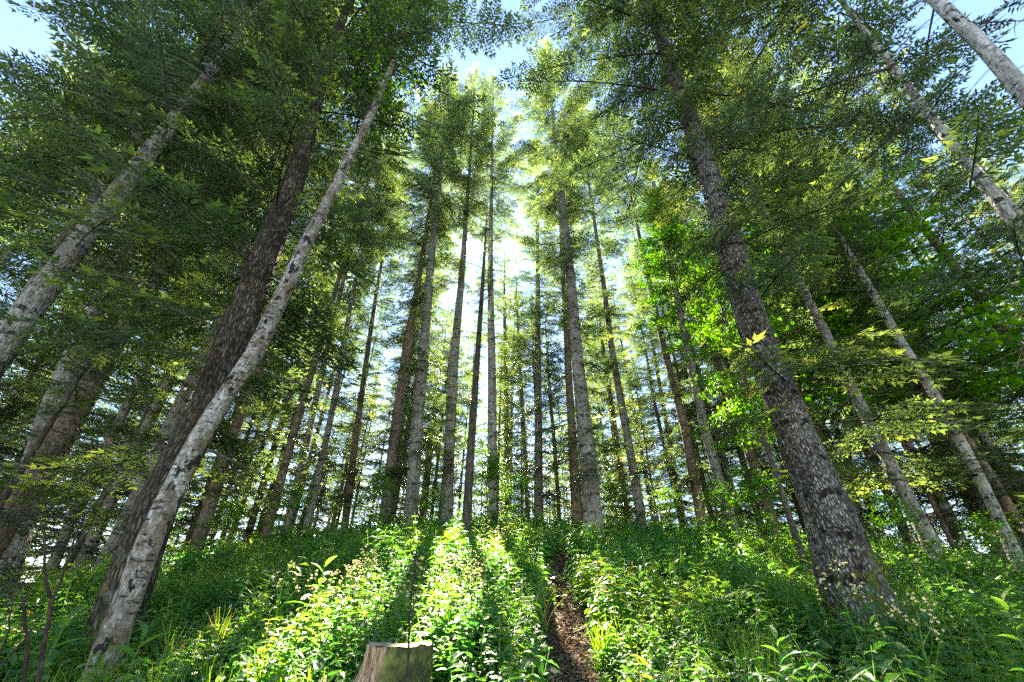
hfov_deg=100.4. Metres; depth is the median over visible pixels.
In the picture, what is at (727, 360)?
fir tree
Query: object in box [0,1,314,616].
fir tree
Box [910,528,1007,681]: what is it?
flowering weed
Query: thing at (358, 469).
fir tree
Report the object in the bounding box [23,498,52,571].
young fir tree
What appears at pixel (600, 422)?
fir tree
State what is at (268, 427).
fir tree
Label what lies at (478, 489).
young fir tree
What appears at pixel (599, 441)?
fir tree
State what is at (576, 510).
fir tree
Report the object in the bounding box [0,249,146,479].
fir tree
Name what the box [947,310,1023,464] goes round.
fir tree
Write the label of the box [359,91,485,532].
fir tree
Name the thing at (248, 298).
furrowed tree
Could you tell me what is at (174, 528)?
sapling
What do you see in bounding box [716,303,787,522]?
fir tree
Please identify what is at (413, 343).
fir tree
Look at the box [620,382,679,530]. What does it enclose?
young fir tree
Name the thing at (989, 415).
fir tree
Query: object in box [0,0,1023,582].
sky
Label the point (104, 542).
young fir tree
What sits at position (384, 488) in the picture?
sapling
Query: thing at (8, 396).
fir tree
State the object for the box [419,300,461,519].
fir tree
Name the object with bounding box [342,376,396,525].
fir tree
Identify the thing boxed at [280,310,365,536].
fir tree
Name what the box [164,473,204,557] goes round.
young fir tree
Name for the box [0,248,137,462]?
fir tree
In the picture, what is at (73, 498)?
fir tree
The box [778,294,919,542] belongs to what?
fir tree
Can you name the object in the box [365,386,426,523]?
fir tree
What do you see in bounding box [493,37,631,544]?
fir tree
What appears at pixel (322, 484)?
fir tree
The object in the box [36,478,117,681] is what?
bare shrub
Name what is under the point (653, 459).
fir tree
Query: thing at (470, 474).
fir tree
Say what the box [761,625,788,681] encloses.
leafy plant
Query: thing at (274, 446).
fir tree
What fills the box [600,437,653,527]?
young fir tree
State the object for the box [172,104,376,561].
fir tree
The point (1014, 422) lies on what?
young fir tree
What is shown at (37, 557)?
young fir tree
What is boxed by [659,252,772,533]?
fir tree
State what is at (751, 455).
fir tree
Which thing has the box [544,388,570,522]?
fir tree
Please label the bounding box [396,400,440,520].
fir tree
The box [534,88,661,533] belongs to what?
fir tree
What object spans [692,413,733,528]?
fir tree
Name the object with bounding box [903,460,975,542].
young fir tree
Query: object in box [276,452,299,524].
fir tree
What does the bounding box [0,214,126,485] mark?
fir tree
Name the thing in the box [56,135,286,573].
fir tree
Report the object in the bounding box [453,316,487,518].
fir tree
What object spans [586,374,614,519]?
fir tree
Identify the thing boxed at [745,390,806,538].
young fir tree
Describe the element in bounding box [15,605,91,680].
leafy plant
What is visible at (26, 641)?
bare shrub
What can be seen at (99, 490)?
fir tree
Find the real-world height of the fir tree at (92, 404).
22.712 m
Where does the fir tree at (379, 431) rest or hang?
on the ground at (612, 676)
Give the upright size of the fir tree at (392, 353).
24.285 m
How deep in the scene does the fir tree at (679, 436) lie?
38.07 m
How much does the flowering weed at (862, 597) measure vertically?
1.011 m
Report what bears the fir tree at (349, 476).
on the ground at (612, 676)
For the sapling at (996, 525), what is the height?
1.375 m
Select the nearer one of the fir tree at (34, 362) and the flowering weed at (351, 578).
the flowering weed at (351, 578)
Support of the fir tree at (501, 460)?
on the ground at (612, 676)
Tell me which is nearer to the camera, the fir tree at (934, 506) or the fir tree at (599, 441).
the fir tree at (934, 506)
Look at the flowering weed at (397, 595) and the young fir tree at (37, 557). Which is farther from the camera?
the young fir tree at (37, 557)
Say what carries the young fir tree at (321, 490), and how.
on the ground at (612, 676)
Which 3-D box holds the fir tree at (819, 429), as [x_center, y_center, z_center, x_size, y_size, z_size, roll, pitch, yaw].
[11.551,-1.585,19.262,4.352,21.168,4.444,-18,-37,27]
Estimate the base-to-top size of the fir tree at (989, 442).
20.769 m
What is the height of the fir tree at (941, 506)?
23.775 m
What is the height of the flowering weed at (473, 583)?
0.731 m
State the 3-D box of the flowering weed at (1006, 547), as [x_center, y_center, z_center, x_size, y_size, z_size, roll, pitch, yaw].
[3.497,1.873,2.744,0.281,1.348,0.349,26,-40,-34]
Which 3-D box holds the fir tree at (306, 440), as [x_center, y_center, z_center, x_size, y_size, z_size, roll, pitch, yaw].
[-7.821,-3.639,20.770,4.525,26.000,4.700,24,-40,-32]
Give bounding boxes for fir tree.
[0,0,350,492]
[0,0,370,490]
[0,0,376,559]
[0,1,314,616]
[0,37,191,401]
[0,43,114,274]
[0,60,88,279]
[0,75,139,302]
[0,167,155,459]
[0,176,207,585]
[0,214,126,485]
[0,217,187,625]
[0,244,150,552]
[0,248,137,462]
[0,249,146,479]
[0,306,68,455]
[2,261,136,561]
[2,273,92,441]
[22,221,223,581]
[23,319,176,578]
[23,325,179,588]
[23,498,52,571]
[24,371,180,570]
[24,465,110,582]
[24,498,68,581]
[25,239,249,576]
[28,319,197,578]
[35,345,134,534]
[53,66,346,585]
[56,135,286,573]
[58,392,202,572]
[67,425,169,559]
[100,282,273,553]
[106,278,272,550]
[162,453,211,558]
[163,455,213,560]
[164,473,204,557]
[169,193,326,553]
[170,242,296,553]
[171,485,223,556]
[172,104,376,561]
[172,356,301,548]
[177,320,292,557]
[207,220,351,548]
[214,285,315,545]
[218,405,310,547]
[232,261,357,543]
[236,465,285,548]
[241,350,313,539]
[252,112,407,542]
[257,280,366,535]
[267,118,409,548]
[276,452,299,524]
[279,418,345,541]
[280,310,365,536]
[287,90,423,534]
[297,416,342,538]
[302,363,370,531]
[302,429,338,528]
[315,294,390,530]
[315,358,384,532]
[319,171,423,529]
[326,382,376,535]
[334,363,392,530]
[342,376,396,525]
[351,190,454,526]
[355,289,440,523]
[357,456,377,522]
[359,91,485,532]
[361,252,449,527]
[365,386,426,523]
[366,310,436,522]
[369,64,499,529]
[393,330,441,522]
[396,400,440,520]
[406,321,463,523]
[418,429,442,522]
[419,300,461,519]
[419,314,460,514]
[425,61,511,528]
[426,321,470,521]
[427,399,464,522]
[430,334,469,517]
[433,361,484,521]
[447,69,542,531]
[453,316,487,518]
[453,431,464,511]
[453,480,478,523]
[458,203,495,532]
[472,454,499,519]
[473,361,515,512]
[474,345,527,518]
[475,288,545,518]
[480,316,532,521]
[481,139,599,521]
[483,249,522,518]
[483,411,524,517]
[490,0,1001,677]
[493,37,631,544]
[498,426,533,520]
[503,280,534,518]
[511,123,629,524]
[511,382,546,522]
[514,294,560,524]
[530,310,570,522]
[532,427,552,514]
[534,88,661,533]
[543,408,570,518]
[543,455,567,520]
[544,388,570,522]
[544,443,570,520]
[554,402,574,518]
[561,343,606,518]
[563,315,619,518]
[565,419,582,520]
[577,105,713,540]
[577,401,621,524]
[580,249,648,524]
[580,321,641,520]
[585,281,659,517]
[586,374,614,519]
[599,270,677,524]
[600,388,670,527]
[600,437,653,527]
[607,327,662,521]
[611,0,1023,581]
[617,225,721,527]
[619,244,709,528]
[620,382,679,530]
[634,158,789,543]
[634,391,675,526]
[634,429,655,510]
[640,261,750,532]
[646,25,1013,574]
[653,243,779,533]
[655,469,693,520]
[656,344,722,516]
[658,252,776,537]
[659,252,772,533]
[661,399,694,531]
[664,168,801,536]
[670,214,803,538]
[677,388,718,523]
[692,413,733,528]
[693,307,800,536]
[694,170,908,544]
[716,252,862,519]
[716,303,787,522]
[720,40,1023,574]
[724,304,835,536]
[730,187,898,531]
[745,181,960,545]
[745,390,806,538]
[746,162,976,550]
[748,188,988,551]
[753,177,963,538]
[757,110,1023,539]
[768,143,1023,558]
[770,468,804,527]
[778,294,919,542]
[787,47,1023,486]
[813,387,919,545]
[816,136,1023,541]
[821,14,1023,334]
[854,409,931,539]
[855,240,1023,554]
[870,183,1023,469]
[877,414,987,548]
[887,321,1023,550]
[896,409,990,553]
[897,265,1023,501]
[900,467,970,546]
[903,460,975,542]
[914,318,1022,542]
[924,165,1022,320]
[928,315,1023,483]
[938,119,1023,341]
[942,344,1023,470]
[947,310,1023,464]
[958,252,1023,342]
[971,160,1023,252]
[973,153,1021,270]
[986,392,1023,463]
[995,346,1023,460]
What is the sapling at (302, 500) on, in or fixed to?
on the ground at (612, 676)
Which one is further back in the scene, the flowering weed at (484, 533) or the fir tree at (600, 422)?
the fir tree at (600, 422)
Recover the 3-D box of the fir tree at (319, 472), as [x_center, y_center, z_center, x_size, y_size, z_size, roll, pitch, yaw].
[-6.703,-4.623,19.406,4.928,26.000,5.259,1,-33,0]
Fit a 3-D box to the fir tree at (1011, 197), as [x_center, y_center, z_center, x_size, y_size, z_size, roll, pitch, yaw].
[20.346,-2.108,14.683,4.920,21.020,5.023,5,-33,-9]
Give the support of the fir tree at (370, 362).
on the ground at (612, 676)
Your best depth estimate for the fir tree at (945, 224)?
13.67 m
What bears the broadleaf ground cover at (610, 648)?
on the ground at (612, 676)
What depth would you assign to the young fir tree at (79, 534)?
15.64 m
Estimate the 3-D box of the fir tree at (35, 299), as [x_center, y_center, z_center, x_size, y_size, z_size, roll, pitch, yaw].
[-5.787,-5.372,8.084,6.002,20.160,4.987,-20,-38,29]
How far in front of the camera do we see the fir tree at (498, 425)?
19.16 m
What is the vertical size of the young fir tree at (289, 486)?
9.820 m
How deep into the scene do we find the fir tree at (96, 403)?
26.37 m
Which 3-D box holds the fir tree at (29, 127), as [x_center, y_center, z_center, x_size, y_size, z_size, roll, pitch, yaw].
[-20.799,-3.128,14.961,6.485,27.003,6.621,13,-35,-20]
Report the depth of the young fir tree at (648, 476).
20.45 m
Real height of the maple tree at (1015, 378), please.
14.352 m
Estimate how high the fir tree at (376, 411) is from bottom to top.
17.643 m
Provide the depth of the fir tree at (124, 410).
13.10 m
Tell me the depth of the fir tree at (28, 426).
19.01 m
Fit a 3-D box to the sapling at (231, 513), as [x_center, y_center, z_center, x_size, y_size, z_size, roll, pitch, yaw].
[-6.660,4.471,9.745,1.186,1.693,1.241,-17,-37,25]
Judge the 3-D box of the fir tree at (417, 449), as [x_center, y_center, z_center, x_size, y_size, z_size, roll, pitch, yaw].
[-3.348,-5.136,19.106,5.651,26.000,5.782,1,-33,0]
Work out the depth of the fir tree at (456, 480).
44.27 m
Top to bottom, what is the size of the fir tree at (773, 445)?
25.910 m
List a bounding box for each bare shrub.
[0,583,37,654]
[0,597,28,681]
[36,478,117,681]
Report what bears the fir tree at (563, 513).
on the ground at (612, 676)
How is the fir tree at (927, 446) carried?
on the ground at (612, 676)
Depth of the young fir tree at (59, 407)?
5.96 m
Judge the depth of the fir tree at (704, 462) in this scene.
38.48 m
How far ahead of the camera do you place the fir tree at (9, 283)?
15.47 m
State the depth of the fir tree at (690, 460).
18.38 m
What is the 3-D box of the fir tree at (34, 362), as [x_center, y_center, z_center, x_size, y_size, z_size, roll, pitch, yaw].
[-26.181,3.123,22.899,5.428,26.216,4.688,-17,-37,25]
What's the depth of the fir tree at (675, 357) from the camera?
23.83 m
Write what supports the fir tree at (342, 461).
on the ground at (612, 676)
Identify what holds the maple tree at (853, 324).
on the ground at (612, 676)
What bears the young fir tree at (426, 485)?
on the ground at (612, 676)
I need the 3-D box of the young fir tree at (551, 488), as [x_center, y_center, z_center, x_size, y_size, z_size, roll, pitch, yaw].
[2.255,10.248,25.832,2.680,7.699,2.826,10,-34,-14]
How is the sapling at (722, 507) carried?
on the ground at (612, 676)
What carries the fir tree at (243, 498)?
on the ground at (612, 676)
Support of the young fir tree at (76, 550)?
on the ground at (612, 676)
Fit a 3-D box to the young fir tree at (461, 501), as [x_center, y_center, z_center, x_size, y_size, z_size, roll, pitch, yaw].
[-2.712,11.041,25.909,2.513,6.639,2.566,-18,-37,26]
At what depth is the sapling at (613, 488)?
11.61 m
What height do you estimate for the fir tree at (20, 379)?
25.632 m
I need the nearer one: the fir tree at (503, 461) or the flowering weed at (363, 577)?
the flowering weed at (363, 577)
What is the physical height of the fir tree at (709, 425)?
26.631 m
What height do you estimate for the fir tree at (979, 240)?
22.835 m
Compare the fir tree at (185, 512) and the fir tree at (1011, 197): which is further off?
the fir tree at (185, 512)
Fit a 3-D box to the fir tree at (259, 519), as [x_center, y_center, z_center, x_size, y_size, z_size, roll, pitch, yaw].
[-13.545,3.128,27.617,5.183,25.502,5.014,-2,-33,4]
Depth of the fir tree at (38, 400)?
16.60 m
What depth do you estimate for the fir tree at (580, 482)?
19.36 m
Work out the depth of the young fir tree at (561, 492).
28.54 m
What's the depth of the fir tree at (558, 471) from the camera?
46.15 m
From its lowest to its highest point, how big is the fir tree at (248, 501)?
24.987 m
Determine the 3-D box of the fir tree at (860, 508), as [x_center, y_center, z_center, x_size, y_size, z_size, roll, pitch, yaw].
[11.944,-3.324,21.337,5.201,26.520,5.310,5,-33,-9]
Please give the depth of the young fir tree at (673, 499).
25.59 m
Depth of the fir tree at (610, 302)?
33.50 m
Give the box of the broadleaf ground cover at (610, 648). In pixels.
[131,560,948,681]
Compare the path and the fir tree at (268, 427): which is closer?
the path
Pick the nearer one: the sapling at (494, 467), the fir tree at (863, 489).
the sapling at (494, 467)
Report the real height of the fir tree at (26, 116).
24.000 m
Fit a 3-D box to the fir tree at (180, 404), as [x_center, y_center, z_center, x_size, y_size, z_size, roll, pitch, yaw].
[-7.722,-4.235,14.106,4.415,22.176,3.764,11,-34,-16]
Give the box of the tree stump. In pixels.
[353,642,433,681]
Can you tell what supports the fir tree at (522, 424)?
on the ground at (612, 676)
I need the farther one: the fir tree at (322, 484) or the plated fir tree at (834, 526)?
the fir tree at (322, 484)
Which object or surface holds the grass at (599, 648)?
on the ground at (612, 676)
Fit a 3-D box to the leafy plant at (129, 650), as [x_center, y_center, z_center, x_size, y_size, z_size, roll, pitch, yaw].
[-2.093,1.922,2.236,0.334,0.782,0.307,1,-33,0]
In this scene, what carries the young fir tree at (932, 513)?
on the ground at (612, 676)
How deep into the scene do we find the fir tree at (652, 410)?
27.17 m
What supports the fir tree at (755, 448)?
on the ground at (612, 676)
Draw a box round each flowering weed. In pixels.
[264,561,299,662]
[297,570,334,679]
[327,565,357,632]
[343,560,366,611]
[352,551,382,615]
[385,578,413,638]
[400,555,426,620]
[426,571,455,654]
[441,551,469,627]
[455,549,480,604]
[459,564,485,636]
[469,556,499,614]
[478,519,492,552]
[492,527,504,549]
[500,512,516,558]
[816,560,881,681]
[875,592,953,681]
[877,527,974,678]
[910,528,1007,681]
[975,522,1023,586]
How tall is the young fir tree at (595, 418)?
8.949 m
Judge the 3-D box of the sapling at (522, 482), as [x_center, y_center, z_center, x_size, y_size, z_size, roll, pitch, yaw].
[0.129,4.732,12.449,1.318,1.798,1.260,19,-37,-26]
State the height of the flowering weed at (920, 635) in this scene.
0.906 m
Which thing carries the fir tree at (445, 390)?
on the ground at (612, 676)
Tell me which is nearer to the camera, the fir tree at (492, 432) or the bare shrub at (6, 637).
the bare shrub at (6, 637)
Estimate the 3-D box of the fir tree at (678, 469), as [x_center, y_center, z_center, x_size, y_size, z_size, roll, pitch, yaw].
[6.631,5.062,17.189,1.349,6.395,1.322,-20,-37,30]
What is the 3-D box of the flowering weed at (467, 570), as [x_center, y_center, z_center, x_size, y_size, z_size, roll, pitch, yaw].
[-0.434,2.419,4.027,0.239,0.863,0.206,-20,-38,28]
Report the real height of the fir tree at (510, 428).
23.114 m
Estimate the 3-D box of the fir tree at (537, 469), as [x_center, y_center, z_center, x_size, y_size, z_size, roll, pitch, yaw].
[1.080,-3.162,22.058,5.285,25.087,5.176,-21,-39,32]
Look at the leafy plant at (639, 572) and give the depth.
3.99 m
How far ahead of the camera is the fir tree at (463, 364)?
29.36 m
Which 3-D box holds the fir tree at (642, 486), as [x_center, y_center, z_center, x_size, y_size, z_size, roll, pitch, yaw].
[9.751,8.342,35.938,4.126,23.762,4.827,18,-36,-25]
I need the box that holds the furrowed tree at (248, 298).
[0,0,535,669]
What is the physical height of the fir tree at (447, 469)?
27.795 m
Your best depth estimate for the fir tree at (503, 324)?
24.28 m
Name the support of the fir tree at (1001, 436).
on the ground at (612, 676)
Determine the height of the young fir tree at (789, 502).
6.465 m
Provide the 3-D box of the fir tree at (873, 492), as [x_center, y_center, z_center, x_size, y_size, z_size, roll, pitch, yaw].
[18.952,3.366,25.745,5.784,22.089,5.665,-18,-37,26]
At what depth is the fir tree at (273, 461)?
34.72 m
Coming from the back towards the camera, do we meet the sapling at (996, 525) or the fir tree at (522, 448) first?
the fir tree at (522, 448)
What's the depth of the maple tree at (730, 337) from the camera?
10.06 m
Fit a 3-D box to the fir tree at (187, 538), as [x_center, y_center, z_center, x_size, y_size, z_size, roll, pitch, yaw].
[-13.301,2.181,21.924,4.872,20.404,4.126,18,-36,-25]
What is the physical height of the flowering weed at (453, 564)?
0.837 m
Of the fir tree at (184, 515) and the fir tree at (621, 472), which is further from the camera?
the fir tree at (184, 515)
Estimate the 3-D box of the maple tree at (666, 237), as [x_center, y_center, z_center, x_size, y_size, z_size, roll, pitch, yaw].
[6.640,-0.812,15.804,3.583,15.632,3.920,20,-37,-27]
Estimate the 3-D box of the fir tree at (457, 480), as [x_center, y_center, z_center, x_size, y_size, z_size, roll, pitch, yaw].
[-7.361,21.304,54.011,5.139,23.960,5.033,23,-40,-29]
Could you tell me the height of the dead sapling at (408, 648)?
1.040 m
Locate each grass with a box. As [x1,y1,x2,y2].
[0,525,1023,681]
[52,547,274,679]
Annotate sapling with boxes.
[95,503,190,566]
[190,498,252,557]
[250,480,316,543]
[350,472,400,531]
[405,551,431,681]
[408,486,449,531]
[456,448,515,525]
[495,473,541,526]
[599,472,643,533]
[643,486,701,538]
[692,479,762,550]
[717,462,805,566]
[861,491,945,573]
[951,510,1023,598]
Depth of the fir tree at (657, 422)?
23.08 m
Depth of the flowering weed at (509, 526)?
7.47 m
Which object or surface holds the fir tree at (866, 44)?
on the ground at (612, 676)
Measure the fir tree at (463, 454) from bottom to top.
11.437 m
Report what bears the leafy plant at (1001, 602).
on the ground at (612, 676)
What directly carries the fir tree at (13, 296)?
on the ground at (612, 676)
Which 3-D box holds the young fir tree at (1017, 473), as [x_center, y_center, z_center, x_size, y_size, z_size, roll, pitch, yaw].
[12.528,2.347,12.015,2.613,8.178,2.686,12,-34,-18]
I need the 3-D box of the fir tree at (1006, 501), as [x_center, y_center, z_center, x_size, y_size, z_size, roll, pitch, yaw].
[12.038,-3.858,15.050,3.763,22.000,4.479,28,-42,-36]
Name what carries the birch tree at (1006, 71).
on the ground at (612, 676)
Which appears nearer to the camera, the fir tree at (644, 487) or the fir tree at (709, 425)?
the fir tree at (709, 425)
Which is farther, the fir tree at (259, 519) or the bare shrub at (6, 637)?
the fir tree at (259, 519)
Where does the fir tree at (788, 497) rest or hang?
on the ground at (612, 676)
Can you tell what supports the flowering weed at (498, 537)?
on the ground at (612, 676)
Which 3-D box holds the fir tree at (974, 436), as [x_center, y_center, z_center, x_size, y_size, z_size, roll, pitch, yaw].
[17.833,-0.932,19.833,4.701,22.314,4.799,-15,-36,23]
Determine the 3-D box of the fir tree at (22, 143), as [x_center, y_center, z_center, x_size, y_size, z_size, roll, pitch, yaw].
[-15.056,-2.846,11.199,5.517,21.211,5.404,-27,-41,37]
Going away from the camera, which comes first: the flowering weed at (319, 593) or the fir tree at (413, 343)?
the flowering weed at (319, 593)
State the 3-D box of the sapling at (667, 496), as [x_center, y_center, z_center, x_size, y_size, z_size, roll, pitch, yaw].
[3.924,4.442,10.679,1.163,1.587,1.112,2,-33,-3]
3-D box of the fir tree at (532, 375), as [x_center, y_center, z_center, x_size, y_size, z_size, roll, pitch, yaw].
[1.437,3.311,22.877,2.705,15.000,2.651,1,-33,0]
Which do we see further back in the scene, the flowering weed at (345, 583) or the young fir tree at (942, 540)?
the young fir tree at (942, 540)
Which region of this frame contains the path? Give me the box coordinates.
[542,557,599,681]
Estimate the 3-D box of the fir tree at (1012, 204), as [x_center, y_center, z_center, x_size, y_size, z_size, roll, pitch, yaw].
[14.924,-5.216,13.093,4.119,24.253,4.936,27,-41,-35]
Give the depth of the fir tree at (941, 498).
14.27 m
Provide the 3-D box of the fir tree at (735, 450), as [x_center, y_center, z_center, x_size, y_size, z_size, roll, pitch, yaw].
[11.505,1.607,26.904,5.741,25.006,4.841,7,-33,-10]
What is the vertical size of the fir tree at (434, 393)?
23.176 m
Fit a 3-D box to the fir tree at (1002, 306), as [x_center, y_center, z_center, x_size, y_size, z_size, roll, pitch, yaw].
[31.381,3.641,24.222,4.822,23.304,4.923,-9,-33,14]
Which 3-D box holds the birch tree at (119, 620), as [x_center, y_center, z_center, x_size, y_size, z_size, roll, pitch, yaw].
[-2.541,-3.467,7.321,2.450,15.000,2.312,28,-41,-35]
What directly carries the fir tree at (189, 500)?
on the ground at (612, 676)
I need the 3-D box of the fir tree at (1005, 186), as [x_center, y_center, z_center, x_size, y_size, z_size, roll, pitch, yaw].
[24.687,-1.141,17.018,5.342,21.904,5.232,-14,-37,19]
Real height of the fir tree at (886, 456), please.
22.000 m
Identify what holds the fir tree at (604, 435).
on the ground at (612, 676)
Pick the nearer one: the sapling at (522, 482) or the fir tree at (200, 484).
the sapling at (522, 482)
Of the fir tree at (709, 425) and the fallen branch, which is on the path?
the fallen branch
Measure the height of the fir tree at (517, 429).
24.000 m
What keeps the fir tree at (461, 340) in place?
on the ground at (612, 676)
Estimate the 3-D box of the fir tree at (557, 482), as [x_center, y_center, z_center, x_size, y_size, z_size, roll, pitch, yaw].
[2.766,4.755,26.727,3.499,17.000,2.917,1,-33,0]
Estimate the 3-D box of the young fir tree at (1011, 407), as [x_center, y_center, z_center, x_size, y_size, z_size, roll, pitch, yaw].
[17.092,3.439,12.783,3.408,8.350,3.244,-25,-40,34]
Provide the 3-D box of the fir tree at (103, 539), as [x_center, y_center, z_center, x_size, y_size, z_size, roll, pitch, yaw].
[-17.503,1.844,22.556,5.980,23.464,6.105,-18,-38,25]
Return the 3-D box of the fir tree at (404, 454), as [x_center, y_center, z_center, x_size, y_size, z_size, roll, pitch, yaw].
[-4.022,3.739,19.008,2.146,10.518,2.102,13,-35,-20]
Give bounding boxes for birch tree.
[79,0,456,681]
[825,0,1023,128]
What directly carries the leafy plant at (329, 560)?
on the ground at (612, 676)
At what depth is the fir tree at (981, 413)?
17.74 m
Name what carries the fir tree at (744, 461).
on the ground at (612, 676)
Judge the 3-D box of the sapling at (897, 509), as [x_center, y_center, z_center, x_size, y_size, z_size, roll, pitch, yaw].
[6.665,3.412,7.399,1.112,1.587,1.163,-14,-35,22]
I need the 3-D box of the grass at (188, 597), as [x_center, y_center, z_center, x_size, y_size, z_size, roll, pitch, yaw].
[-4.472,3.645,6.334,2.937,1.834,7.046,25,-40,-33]
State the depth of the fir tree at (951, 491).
18.87 m
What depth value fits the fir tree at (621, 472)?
21.06 m
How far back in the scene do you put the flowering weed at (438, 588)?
3.36 m
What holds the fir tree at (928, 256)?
on the ground at (612, 676)
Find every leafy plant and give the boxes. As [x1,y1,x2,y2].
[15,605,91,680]
[108,619,172,681]
[294,555,337,680]
[626,565,659,647]
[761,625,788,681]
[991,584,1023,670]
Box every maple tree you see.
[629,181,741,547]
[675,228,812,573]
[714,217,975,549]
[729,144,1023,552]
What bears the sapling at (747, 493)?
on the ground at (612, 676)
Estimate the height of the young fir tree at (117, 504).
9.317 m
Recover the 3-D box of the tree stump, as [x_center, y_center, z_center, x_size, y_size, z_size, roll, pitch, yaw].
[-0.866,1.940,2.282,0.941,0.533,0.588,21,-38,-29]
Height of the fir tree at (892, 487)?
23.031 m
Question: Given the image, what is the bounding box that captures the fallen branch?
[571,625,592,634]
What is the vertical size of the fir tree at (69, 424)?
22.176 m
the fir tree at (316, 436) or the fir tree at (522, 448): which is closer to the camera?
the fir tree at (316, 436)
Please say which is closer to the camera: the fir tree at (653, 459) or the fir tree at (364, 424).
the fir tree at (364, 424)
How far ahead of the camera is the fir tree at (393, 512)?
23.21 m
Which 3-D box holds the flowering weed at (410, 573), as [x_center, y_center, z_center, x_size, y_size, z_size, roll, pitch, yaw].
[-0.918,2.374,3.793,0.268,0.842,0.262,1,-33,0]
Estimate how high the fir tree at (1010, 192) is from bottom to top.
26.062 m
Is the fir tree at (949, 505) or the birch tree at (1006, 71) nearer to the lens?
the birch tree at (1006, 71)
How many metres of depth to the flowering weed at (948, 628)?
3.18 m
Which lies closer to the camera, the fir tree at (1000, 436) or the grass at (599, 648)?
the grass at (599, 648)
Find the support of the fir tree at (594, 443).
on the ground at (612, 676)
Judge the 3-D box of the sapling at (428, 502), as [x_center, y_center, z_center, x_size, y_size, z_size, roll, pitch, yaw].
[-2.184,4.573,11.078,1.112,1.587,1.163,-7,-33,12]
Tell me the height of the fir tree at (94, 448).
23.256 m
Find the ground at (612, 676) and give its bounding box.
[3,536,1022,681]
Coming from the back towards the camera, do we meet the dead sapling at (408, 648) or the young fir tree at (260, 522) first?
the young fir tree at (260, 522)
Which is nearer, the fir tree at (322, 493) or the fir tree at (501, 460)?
the fir tree at (322, 493)
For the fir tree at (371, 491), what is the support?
on the ground at (612, 676)
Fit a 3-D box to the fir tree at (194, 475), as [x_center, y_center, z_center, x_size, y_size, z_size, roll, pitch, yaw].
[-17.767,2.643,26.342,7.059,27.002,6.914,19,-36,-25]
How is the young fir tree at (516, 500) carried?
on the ground at (612, 676)
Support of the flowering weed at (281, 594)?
on the ground at (612, 676)
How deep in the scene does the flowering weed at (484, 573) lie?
3.87 m
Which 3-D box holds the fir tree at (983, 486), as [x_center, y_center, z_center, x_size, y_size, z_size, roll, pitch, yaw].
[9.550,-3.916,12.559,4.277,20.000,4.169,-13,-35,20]
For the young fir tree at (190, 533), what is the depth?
15.94 m
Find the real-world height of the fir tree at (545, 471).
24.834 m
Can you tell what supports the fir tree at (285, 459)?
on the ground at (612, 676)

